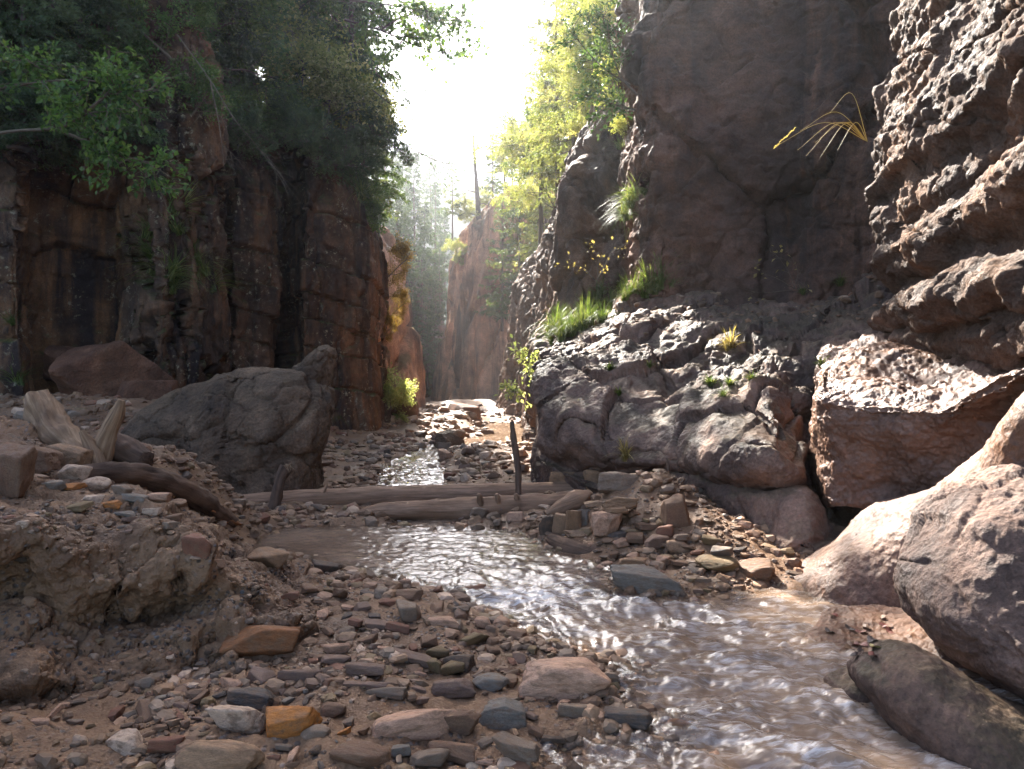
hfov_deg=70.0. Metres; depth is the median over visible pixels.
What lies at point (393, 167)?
spruce
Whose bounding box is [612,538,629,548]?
stone
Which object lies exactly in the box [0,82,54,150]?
shrub
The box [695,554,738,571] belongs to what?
stone
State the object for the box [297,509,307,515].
stone
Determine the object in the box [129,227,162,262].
grass tuft
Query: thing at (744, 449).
bedrock slab
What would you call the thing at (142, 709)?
stone
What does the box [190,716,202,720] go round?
stone
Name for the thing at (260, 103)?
shrub
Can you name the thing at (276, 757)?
stone
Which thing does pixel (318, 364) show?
boulder
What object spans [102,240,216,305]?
grass tuft
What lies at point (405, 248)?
shrub
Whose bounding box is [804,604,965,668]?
bedrock slab
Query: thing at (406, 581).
stone
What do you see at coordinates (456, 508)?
fallen log
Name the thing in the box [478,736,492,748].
stone
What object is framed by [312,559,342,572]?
stone
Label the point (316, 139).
spruce bough
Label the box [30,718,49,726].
stone
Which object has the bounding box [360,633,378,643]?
stone
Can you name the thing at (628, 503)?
stone
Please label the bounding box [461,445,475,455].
stone
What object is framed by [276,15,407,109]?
broadleaf tree
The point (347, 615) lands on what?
stone
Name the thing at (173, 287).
grass tuft
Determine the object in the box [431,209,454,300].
spruce
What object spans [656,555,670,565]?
stone
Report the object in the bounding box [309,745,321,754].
stone
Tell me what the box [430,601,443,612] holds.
stone
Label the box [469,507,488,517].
stone
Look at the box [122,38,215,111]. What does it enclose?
shrub
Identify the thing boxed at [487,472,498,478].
stone
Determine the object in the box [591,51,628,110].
shrub
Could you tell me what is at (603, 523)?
stone
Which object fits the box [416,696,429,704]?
stone
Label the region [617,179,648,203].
grass tuft
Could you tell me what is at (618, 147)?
grass tuft
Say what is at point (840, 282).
grass tuft
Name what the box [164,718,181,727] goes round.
stone
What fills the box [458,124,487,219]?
dead tree
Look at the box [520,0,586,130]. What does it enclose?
pine
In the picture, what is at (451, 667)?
stone
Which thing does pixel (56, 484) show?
stone
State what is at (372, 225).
shrub
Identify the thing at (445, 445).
stone
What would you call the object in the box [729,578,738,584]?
stone
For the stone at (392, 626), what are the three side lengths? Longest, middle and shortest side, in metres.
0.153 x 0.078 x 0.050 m
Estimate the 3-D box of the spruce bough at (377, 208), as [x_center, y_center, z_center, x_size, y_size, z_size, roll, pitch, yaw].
[-4.788,-4.902,21.059,2.312,1.633,1.535,-28,-7,13]
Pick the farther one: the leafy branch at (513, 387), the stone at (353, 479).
the leafy branch at (513, 387)
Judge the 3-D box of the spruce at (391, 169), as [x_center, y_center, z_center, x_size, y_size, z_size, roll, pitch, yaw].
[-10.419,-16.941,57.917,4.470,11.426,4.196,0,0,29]
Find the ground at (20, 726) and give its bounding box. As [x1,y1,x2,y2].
[0,394,818,768]
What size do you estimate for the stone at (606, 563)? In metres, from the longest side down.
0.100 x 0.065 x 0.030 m
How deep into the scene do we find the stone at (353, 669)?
3.45 m
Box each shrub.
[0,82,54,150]
[15,0,121,60]
[101,0,199,82]
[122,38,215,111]
[169,0,225,27]
[175,53,243,127]
[182,0,221,59]
[223,80,269,125]
[243,79,306,132]
[356,175,392,234]
[365,201,386,230]
[382,380,409,422]
[383,310,402,343]
[385,362,419,410]
[386,230,415,287]
[387,279,410,325]
[557,234,627,279]
[558,39,613,106]
[581,21,619,89]
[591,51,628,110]
[608,115,629,145]
[727,245,811,300]
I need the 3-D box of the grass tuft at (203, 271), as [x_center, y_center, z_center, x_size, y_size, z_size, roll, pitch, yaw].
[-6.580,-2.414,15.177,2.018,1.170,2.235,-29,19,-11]
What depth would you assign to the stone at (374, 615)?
4.33 m
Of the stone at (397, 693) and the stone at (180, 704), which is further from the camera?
the stone at (397, 693)
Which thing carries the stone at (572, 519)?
on the ground at (20, 726)
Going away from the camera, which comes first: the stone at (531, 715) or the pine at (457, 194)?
the stone at (531, 715)
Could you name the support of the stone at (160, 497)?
on the earth bank slope
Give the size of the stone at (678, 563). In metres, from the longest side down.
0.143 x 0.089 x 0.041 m
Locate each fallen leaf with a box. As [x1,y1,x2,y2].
[854,641,867,645]
[862,647,872,651]
[867,635,875,641]
[886,626,892,632]
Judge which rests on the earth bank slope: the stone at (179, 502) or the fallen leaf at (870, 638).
the stone at (179, 502)
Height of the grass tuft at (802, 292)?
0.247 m
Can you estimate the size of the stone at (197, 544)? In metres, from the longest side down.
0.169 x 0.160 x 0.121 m
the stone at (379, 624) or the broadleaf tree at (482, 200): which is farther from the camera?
the broadleaf tree at (482, 200)
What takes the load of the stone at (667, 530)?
on the ground at (20, 726)
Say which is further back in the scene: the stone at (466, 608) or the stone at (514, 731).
the stone at (466, 608)
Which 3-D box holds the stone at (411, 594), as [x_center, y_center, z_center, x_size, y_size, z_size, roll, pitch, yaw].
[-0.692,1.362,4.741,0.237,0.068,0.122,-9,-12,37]
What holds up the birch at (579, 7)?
on the canyon wall at (544, 281)
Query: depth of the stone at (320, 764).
2.63 m
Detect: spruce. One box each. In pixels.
[0,0,71,166]
[0,0,115,180]
[0,0,122,165]
[0,0,154,165]
[0,9,52,171]
[41,0,175,152]
[204,0,316,104]
[213,0,269,30]
[231,0,361,142]
[240,40,269,101]
[247,0,401,132]
[265,34,405,201]
[312,0,403,183]
[322,49,404,220]
[324,8,411,206]
[370,110,412,230]
[384,162,422,281]
[385,203,412,277]
[392,140,422,240]
[398,153,440,295]
[400,216,427,319]
[410,297,429,375]
[412,248,440,339]
[415,138,451,241]
[416,201,446,311]
[420,180,451,281]
[423,323,435,394]
[424,278,446,359]
[429,238,448,320]
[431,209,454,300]
[475,182,517,330]
[478,119,543,314]
[479,123,502,199]
[481,80,516,190]
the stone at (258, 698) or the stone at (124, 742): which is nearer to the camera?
the stone at (124, 742)
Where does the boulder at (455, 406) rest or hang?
on the ground at (20, 726)
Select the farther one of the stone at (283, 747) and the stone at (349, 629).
the stone at (349, 629)
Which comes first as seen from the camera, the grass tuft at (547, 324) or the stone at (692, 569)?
the stone at (692, 569)
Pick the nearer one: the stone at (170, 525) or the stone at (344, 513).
the stone at (170, 525)
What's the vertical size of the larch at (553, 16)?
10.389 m
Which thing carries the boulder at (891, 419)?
on the ground at (20, 726)
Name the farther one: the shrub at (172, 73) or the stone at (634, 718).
the shrub at (172, 73)
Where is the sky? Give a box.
[255,0,591,195]
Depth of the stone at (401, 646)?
3.84 m
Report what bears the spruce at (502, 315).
on the canyon wall at (470, 356)
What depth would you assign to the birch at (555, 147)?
24.68 m
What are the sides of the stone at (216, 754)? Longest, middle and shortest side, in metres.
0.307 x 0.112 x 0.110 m
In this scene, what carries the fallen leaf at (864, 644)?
on the boulder at (923, 699)
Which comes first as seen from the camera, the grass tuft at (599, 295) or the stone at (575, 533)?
the stone at (575, 533)
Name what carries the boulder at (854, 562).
on the ground at (20, 726)
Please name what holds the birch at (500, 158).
on the canyon wall at (470, 356)
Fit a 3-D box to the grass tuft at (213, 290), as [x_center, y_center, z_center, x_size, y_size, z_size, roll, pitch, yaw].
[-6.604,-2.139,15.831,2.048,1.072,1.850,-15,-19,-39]
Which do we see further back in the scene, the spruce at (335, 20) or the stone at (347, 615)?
the spruce at (335, 20)
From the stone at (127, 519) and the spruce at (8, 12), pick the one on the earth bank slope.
the stone at (127, 519)
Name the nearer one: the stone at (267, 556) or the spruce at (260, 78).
the stone at (267, 556)
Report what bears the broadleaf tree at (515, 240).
on the canyon wall at (470, 356)
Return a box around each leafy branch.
[0,21,192,219]
[344,0,490,83]
[494,334,539,410]
[544,0,637,140]
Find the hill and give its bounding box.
[368,150,491,325]
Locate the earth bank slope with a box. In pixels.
[0,415,328,705]
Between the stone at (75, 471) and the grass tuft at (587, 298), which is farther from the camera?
the grass tuft at (587, 298)
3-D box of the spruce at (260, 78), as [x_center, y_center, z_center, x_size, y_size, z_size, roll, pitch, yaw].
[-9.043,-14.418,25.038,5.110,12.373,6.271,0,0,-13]
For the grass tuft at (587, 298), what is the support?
on the canyon wall at (544, 281)
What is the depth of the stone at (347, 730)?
2.90 m
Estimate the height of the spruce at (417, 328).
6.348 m
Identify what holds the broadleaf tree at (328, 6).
on the canyon wall at (314, 268)
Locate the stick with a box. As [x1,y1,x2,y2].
[510,421,521,494]
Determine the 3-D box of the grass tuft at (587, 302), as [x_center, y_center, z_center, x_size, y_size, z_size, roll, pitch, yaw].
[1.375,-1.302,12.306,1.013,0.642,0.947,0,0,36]
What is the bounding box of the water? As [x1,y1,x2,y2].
[254,422,1023,768]
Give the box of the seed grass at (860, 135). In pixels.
[774,93,867,155]
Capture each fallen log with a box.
[84,461,241,527]
[243,482,574,504]
[357,491,568,519]
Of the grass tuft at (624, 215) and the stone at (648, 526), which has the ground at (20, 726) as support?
the stone at (648, 526)
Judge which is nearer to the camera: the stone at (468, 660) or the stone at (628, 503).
the stone at (468, 660)
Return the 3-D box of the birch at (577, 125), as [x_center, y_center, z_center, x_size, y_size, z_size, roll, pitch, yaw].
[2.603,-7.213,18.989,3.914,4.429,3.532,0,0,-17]
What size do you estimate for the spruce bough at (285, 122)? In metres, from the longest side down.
2.312 x 1.633 x 1.535 m
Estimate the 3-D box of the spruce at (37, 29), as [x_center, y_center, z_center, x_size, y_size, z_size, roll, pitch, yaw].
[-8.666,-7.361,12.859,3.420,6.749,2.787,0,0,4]
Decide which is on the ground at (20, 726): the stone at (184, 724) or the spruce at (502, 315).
the stone at (184, 724)
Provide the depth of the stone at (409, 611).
4.28 m
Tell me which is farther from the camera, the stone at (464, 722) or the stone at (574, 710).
the stone at (574, 710)
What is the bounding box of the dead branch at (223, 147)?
[177,34,301,218]
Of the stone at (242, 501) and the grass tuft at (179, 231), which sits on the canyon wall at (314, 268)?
the grass tuft at (179, 231)
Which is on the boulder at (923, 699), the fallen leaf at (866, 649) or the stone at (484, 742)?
the fallen leaf at (866, 649)
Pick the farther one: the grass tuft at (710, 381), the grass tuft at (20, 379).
the grass tuft at (20, 379)
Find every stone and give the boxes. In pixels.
[0,442,37,498]
[14,557,26,561]
[15,520,30,528]
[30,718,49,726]
[35,447,63,473]
[42,480,66,489]
[46,443,92,465]
[46,703,64,717]
[54,515,66,520]
[57,464,92,479]
[58,702,71,707]
[63,482,87,490]
[65,501,93,511]
[66,719,84,724]
[69,741,81,746]
[81,476,111,490]
[82,494,104,503]
[101,500,122,509]
[105,728,143,756]
[107,704,124,721]
[111,484,132,494]
[114,511,135,516]
[117,524,127,528]
[120,529,132,532]
[121,492,148,502]
[121,516,137,522]
[132,724,140,729]
[135,699,152,722]
[142,507,162,515]
[147,492,171,502]
[147,735,185,752]
[153,716,160,722]
[154,724,167,730]
[156,758,166,767]
[162,521,181,529]
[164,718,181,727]
[165,513,182,521]
[172,498,186,506]
[173,701,188,709]
[173,739,264,768]
[175,709,183,719]
[179,719,189,728]
[181,533,211,558]
[189,689,208,704]
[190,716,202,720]
[205,705,265,734]
[212,691,226,698]
[215,559,225,568]
[219,625,300,656]
[220,677,242,687]
[226,687,275,710]
[232,498,246,506]
[246,546,289,567]
[246,666,275,684]
[258,512,269,522]
[265,705,322,738]
[266,755,280,760]
[271,515,282,521]
[275,743,292,750]
[277,669,321,681]
[279,687,285,695]
[281,591,299,601]
[281,696,294,704]
[285,762,299,767]
[287,746,299,762]
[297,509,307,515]
[299,583,319,594]
[300,724,330,739]
[302,697,308,705]
[306,692,316,697]
[308,658,317,663]
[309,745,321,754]
[310,504,327,510]
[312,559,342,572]
[316,608,328,619]
[317,761,324,768]
[318,666,334,673]
[320,643,350,653]
[320,654,351,664]
[320,701,345,717]
[321,460,333,465]
[321,626,334,635]
[326,600,341,606]
[328,739,391,767]
[332,588,348,597]
[337,511,350,517]
[337,726,351,735]
[338,626,354,633]
[341,604,353,610]
[341,612,351,619]
[342,681,390,689]
[342,716,353,727]
[344,465,349,470]
[345,662,385,676]
[347,476,359,482]
[348,617,362,626]
[353,601,370,610]
[356,644,364,652]
[357,726,369,735]
[359,476,370,480]
[360,589,373,594]
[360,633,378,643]
[363,618,387,630]
[366,687,407,700]
[367,613,380,618]
[370,709,455,740]
[374,586,389,598]
[377,646,388,650]
[378,598,395,606]
[381,633,393,638]
[384,621,409,634]
[391,744,410,757]
[392,644,405,648]
[394,647,431,667]
[396,589,423,600]
[396,599,420,622]
[396,754,401,763]
[398,578,410,584]
[402,438,410,442]
[409,643,417,651]
[409,748,449,767]
[411,684,425,692]
[414,432,425,437]
[414,671,426,677]
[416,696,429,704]
[420,636,437,647]
[425,645,449,657]
[427,658,441,673]
[428,616,458,628]
[428,740,474,765]
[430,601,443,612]
[431,678,475,698]
[438,442,452,447]
[438,448,453,459]
[440,660,464,674]
[443,472,456,478]
[443,654,475,673]
[444,709,481,735]
[447,605,470,612]
[453,429,465,437]
[458,464,469,468]
[460,632,488,645]
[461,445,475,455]
[462,584,485,593]
[464,428,472,432]
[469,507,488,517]
[472,672,508,691]
[474,616,490,628]
[475,759,493,765]
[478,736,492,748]
[479,429,493,434]
[479,697,526,730]
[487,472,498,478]
[488,647,499,653]
[491,731,540,761]
[493,519,501,525]
[495,452,511,455]
[505,470,513,473]
[506,511,522,521]
[506,629,526,639]
[507,657,516,665]
[510,728,518,736]
[518,656,610,701]
[519,448,527,456]
[521,464,529,471]
[526,711,538,719]
[527,645,537,654]
[527,725,543,738]
[539,514,553,535]
[540,734,565,743]
[545,533,600,554]
[546,489,592,515]
[549,472,574,481]
[552,513,564,534]
[557,703,587,717]
[563,529,592,536]
[565,510,581,535]
[579,509,588,525]
[583,469,600,491]
[584,500,601,507]
[591,511,622,535]
[596,565,605,570]
[597,471,638,493]
[601,561,612,565]
[602,497,638,510]
[603,706,652,729]
[605,506,628,513]
[607,530,626,537]
[608,551,618,558]
[610,564,688,597]
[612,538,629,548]
[619,557,648,564]
[626,532,644,543]
[633,522,658,530]
[642,549,655,555]
[644,534,668,549]
[655,524,672,536]
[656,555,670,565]
[660,494,689,528]
[666,540,688,553]
[667,718,683,726]
[669,559,687,566]
[673,533,688,540]
[683,575,710,581]
[685,565,698,573]
[690,550,704,554]
[693,588,703,594]
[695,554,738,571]
[701,534,722,545]
[703,588,711,592]
[710,545,732,555]
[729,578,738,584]
[733,546,747,552]
[739,558,774,580]
[741,552,749,556]
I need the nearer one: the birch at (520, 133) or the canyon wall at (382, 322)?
the canyon wall at (382, 322)
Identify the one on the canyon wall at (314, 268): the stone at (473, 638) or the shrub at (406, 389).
the shrub at (406, 389)
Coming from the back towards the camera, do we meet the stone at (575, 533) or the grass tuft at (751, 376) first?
the grass tuft at (751, 376)
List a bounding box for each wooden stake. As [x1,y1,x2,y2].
[268,463,296,509]
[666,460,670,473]
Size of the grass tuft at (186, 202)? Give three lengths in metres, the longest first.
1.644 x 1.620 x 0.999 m
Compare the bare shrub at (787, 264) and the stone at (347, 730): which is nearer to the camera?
the stone at (347, 730)
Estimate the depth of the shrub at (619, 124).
14.37 m
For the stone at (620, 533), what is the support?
on the ground at (20, 726)
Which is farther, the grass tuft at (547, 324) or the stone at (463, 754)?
the grass tuft at (547, 324)
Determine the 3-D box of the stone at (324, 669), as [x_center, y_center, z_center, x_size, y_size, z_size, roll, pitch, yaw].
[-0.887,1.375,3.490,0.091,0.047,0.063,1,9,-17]
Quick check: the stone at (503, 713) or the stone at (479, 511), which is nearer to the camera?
the stone at (503, 713)
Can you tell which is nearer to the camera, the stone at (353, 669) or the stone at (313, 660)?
the stone at (353, 669)
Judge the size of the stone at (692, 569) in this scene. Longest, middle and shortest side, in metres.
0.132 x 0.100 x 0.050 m
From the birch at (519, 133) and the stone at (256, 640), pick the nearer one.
the stone at (256, 640)
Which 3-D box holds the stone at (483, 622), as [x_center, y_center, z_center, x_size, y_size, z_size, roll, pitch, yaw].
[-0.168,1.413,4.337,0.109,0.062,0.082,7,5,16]
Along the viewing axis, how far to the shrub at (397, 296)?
23.32 m
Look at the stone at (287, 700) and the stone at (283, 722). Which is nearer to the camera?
the stone at (283, 722)
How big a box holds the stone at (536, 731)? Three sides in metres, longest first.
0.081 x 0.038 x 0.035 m
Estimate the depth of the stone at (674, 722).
3.22 m
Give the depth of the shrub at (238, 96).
18.29 m
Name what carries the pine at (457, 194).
on the canyon wall at (470, 356)
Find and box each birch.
[458,36,571,183]
[477,117,525,186]
[481,131,570,215]
[500,109,551,156]
[506,104,536,184]
[523,90,590,168]
[535,46,604,147]
[556,0,615,28]
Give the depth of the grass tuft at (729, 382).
7.99 m
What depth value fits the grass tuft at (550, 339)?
12.41 m
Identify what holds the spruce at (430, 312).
on the tree at (442, 327)
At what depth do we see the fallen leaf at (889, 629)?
4.32 m
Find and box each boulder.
[43,345,74,380]
[48,340,173,396]
[116,380,177,400]
[120,366,334,494]
[292,345,336,386]
[391,396,418,416]
[433,429,464,447]
[448,402,481,425]
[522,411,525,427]
[794,392,1023,607]
[807,332,1023,508]
[823,667,870,702]
[846,639,1023,768]
[893,463,1023,700]
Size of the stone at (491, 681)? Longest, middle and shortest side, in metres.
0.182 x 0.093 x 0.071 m
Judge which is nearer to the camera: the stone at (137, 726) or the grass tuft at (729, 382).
the stone at (137, 726)
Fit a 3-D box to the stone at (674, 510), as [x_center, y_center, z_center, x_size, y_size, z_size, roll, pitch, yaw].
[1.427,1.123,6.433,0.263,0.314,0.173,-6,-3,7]
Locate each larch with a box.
[372,0,590,189]
[511,0,585,209]
[512,177,554,272]
[514,83,566,262]
[529,0,612,139]
[543,0,617,112]
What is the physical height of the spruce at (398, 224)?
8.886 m
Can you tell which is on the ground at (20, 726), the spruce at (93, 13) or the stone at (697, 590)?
the stone at (697, 590)
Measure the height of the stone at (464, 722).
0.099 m
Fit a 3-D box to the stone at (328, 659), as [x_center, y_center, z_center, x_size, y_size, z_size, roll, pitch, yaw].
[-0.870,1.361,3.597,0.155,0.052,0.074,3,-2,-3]
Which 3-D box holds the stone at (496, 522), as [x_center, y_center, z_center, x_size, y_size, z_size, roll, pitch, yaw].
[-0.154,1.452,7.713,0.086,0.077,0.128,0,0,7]
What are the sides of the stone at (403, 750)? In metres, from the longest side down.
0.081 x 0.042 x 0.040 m
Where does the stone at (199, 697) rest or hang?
on the ground at (20, 726)
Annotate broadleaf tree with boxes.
[196,0,301,99]
[206,0,327,111]
[233,0,387,87]
[234,2,365,90]
[255,1,369,122]
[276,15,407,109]
[279,9,402,149]
[292,23,418,151]
[441,237,468,273]
[451,194,479,223]
[471,180,495,208]
[510,229,525,254]
[528,0,616,97]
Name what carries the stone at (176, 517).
on the earth bank slope
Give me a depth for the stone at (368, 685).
3.31 m
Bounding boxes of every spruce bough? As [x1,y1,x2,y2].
[224,83,279,158]
[229,103,272,169]
[260,80,315,157]
[286,96,342,160]
[311,136,390,189]
[315,116,368,179]
[347,96,416,166]
[356,174,388,226]
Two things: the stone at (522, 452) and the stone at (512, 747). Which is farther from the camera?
the stone at (522, 452)
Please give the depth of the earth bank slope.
3.78 m
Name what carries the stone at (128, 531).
on the earth bank slope
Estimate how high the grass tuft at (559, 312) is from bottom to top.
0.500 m
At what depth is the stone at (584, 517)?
6.84 m
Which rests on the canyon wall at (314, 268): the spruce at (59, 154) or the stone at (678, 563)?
the spruce at (59, 154)
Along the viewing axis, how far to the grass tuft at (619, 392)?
9.18 m
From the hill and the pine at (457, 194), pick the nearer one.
the pine at (457, 194)
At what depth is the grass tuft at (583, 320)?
11.95 m
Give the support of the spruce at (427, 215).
on the tree at (442, 327)
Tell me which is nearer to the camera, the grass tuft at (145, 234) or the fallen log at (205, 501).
the fallen log at (205, 501)
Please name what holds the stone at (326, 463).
on the ground at (20, 726)
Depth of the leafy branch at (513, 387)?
11.98 m
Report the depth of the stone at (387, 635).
4.02 m
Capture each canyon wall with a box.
[0,0,390,430]
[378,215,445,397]
[378,295,389,400]
[380,227,425,407]
[430,182,554,400]
[495,80,627,441]
[611,0,899,309]
[864,0,1023,371]
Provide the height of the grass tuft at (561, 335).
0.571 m
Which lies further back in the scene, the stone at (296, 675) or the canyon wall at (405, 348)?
the canyon wall at (405, 348)
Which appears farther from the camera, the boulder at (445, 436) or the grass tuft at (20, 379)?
the boulder at (445, 436)
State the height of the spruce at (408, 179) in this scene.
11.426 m
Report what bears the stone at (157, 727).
on the ground at (20, 726)
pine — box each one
[438,156,467,244]
[501,22,567,244]
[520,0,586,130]
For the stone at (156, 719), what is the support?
on the ground at (20, 726)
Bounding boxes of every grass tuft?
[0,309,29,325]
[0,352,46,385]
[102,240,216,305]
[104,203,180,246]
[118,256,155,275]
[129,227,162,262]
[146,258,198,295]
[155,181,205,218]
[158,211,200,242]
[177,244,238,295]
[182,236,216,265]
[202,268,250,323]
[341,173,402,214]
[513,302,571,340]
[535,321,554,344]
[541,307,594,343]
[541,313,554,335]
[543,311,577,341]
[544,303,571,320]
[550,316,580,334]
[553,308,595,331]
[565,297,597,330]
[570,287,611,315]
[570,301,584,319]
[572,278,612,304]
[572,295,610,325]
[576,287,606,314]
[577,269,619,293]
[590,297,619,322]
[596,133,622,151]
[596,282,618,308]
[601,182,638,226]
[601,197,638,239]
[601,275,626,294]
[604,437,636,461]
[606,362,615,370]
[609,171,640,207]
[613,281,638,300]
[613,385,621,395]
[615,272,641,299]
[615,273,644,299]
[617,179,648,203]
[627,265,655,297]
[628,254,668,293]
[630,249,683,289]
[643,358,655,367]
[644,267,668,294]
[651,272,687,288]
[700,374,721,385]
[705,327,753,350]
[709,383,734,399]
[720,374,740,386]
[741,370,757,380]
[793,282,813,294]
[814,355,829,367]
[831,272,852,285]
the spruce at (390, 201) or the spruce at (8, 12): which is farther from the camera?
the spruce at (390, 201)
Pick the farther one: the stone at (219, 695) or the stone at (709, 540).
the stone at (709, 540)
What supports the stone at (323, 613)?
on the ground at (20, 726)
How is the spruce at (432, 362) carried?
on the tree at (442, 327)
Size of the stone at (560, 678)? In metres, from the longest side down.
0.454 x 0.221 x 0.175 m
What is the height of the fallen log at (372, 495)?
0.366 m
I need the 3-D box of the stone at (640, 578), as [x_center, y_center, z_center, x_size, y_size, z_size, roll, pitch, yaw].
[0.976,1.405,5.228,0.560,0.189,0.185,5,6,-1]
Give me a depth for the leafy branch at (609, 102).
12.39 m
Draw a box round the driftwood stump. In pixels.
[23,389,153,465]
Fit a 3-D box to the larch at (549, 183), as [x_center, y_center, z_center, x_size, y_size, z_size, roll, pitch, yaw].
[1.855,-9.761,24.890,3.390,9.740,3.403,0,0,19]
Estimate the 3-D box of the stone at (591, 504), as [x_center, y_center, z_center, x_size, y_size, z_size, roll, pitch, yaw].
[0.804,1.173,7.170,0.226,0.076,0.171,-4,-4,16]
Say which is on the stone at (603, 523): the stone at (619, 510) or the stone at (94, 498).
the stone at (619, 510)
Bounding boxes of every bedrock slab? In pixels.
[529,272,894,553]
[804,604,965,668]
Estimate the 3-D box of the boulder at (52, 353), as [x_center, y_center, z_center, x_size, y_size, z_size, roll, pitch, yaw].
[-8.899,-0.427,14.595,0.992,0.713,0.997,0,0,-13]
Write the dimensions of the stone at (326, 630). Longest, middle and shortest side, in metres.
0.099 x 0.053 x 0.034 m
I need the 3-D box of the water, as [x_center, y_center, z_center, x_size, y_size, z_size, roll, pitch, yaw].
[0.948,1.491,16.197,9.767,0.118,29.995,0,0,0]
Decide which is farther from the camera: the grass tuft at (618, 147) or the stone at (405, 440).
the stone at (405, 440)
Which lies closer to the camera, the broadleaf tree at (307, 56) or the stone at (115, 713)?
the stone at (115, 713)
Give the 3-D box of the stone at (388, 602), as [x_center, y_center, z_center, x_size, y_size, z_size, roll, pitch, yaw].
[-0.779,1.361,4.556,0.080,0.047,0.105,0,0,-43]
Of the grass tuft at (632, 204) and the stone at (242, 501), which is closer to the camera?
the stone at (242, 501)
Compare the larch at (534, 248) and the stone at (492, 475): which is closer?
the stone at (492, 475)
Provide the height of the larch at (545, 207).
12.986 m
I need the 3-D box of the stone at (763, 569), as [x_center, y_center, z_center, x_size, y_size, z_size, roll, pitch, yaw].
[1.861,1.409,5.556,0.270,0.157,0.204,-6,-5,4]
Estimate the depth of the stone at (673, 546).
6.01 m
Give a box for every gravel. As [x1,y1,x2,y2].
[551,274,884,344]
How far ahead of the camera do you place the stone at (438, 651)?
3.83 m
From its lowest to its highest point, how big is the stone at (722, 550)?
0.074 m
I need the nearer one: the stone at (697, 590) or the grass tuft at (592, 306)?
the stone at (697, 590)
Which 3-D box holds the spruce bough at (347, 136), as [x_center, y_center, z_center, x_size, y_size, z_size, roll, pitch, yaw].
[-5.075,-6.206,20.592,1.535,1.633,2.312,0,-15,-41]
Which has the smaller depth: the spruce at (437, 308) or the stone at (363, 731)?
the stone at (363, 731)
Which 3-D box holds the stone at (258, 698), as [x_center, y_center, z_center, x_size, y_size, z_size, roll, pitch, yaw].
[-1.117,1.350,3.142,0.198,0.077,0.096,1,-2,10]
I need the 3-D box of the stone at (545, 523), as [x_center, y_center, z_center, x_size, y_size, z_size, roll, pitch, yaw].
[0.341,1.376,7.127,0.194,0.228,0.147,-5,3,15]
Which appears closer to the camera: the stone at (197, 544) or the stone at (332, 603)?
the stone at (197, 544)
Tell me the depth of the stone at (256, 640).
3.75 m
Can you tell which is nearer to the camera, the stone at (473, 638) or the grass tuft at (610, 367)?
the stone at (473, 638)
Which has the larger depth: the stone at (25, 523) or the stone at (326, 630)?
the stone at (326, 630)
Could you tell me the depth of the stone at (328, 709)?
3.10 m
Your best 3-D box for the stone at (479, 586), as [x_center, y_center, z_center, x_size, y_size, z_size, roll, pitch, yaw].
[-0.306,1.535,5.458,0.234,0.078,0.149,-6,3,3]
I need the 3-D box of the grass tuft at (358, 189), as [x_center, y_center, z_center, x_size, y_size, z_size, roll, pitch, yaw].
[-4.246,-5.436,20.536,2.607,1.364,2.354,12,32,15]
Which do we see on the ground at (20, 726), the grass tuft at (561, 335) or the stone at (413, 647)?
the stone at (413, 647)
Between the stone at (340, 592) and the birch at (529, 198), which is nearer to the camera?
the stone at (340, 592)
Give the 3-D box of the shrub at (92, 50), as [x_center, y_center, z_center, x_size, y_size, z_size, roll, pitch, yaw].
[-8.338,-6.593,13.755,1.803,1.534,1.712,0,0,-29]
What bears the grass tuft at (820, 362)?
on the boulder at (891, 419)
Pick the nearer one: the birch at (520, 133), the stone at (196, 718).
the stone at (196, 718)
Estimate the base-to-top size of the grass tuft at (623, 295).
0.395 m
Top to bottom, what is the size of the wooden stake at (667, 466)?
0.403 m
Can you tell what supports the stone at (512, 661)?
on the ground at (20, 726)
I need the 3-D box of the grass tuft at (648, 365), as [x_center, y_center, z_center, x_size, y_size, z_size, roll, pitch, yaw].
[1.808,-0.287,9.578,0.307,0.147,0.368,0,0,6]
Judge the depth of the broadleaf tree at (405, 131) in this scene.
20.64 m
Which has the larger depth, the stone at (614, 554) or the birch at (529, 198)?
the birch at (529, 198)
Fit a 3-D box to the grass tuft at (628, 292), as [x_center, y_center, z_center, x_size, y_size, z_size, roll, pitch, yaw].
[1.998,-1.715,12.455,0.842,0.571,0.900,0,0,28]
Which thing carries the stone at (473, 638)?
on the ground at (20, 726)
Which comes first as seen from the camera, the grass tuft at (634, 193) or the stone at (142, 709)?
the stone at (142, 709)
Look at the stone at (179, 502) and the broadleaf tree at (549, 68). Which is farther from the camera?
the broadleaf tree at (549, 68)
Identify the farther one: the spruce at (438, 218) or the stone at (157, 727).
the spruce at (438, 218)
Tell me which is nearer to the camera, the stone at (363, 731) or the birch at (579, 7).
the stone at (363, 731)
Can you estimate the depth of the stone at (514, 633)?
4.21 m
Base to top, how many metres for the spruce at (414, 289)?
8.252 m
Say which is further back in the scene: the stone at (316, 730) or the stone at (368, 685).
the stone at (368, 685)
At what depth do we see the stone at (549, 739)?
3.03 m
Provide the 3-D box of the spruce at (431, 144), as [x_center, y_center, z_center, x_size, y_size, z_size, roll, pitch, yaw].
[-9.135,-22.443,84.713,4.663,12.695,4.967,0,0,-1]

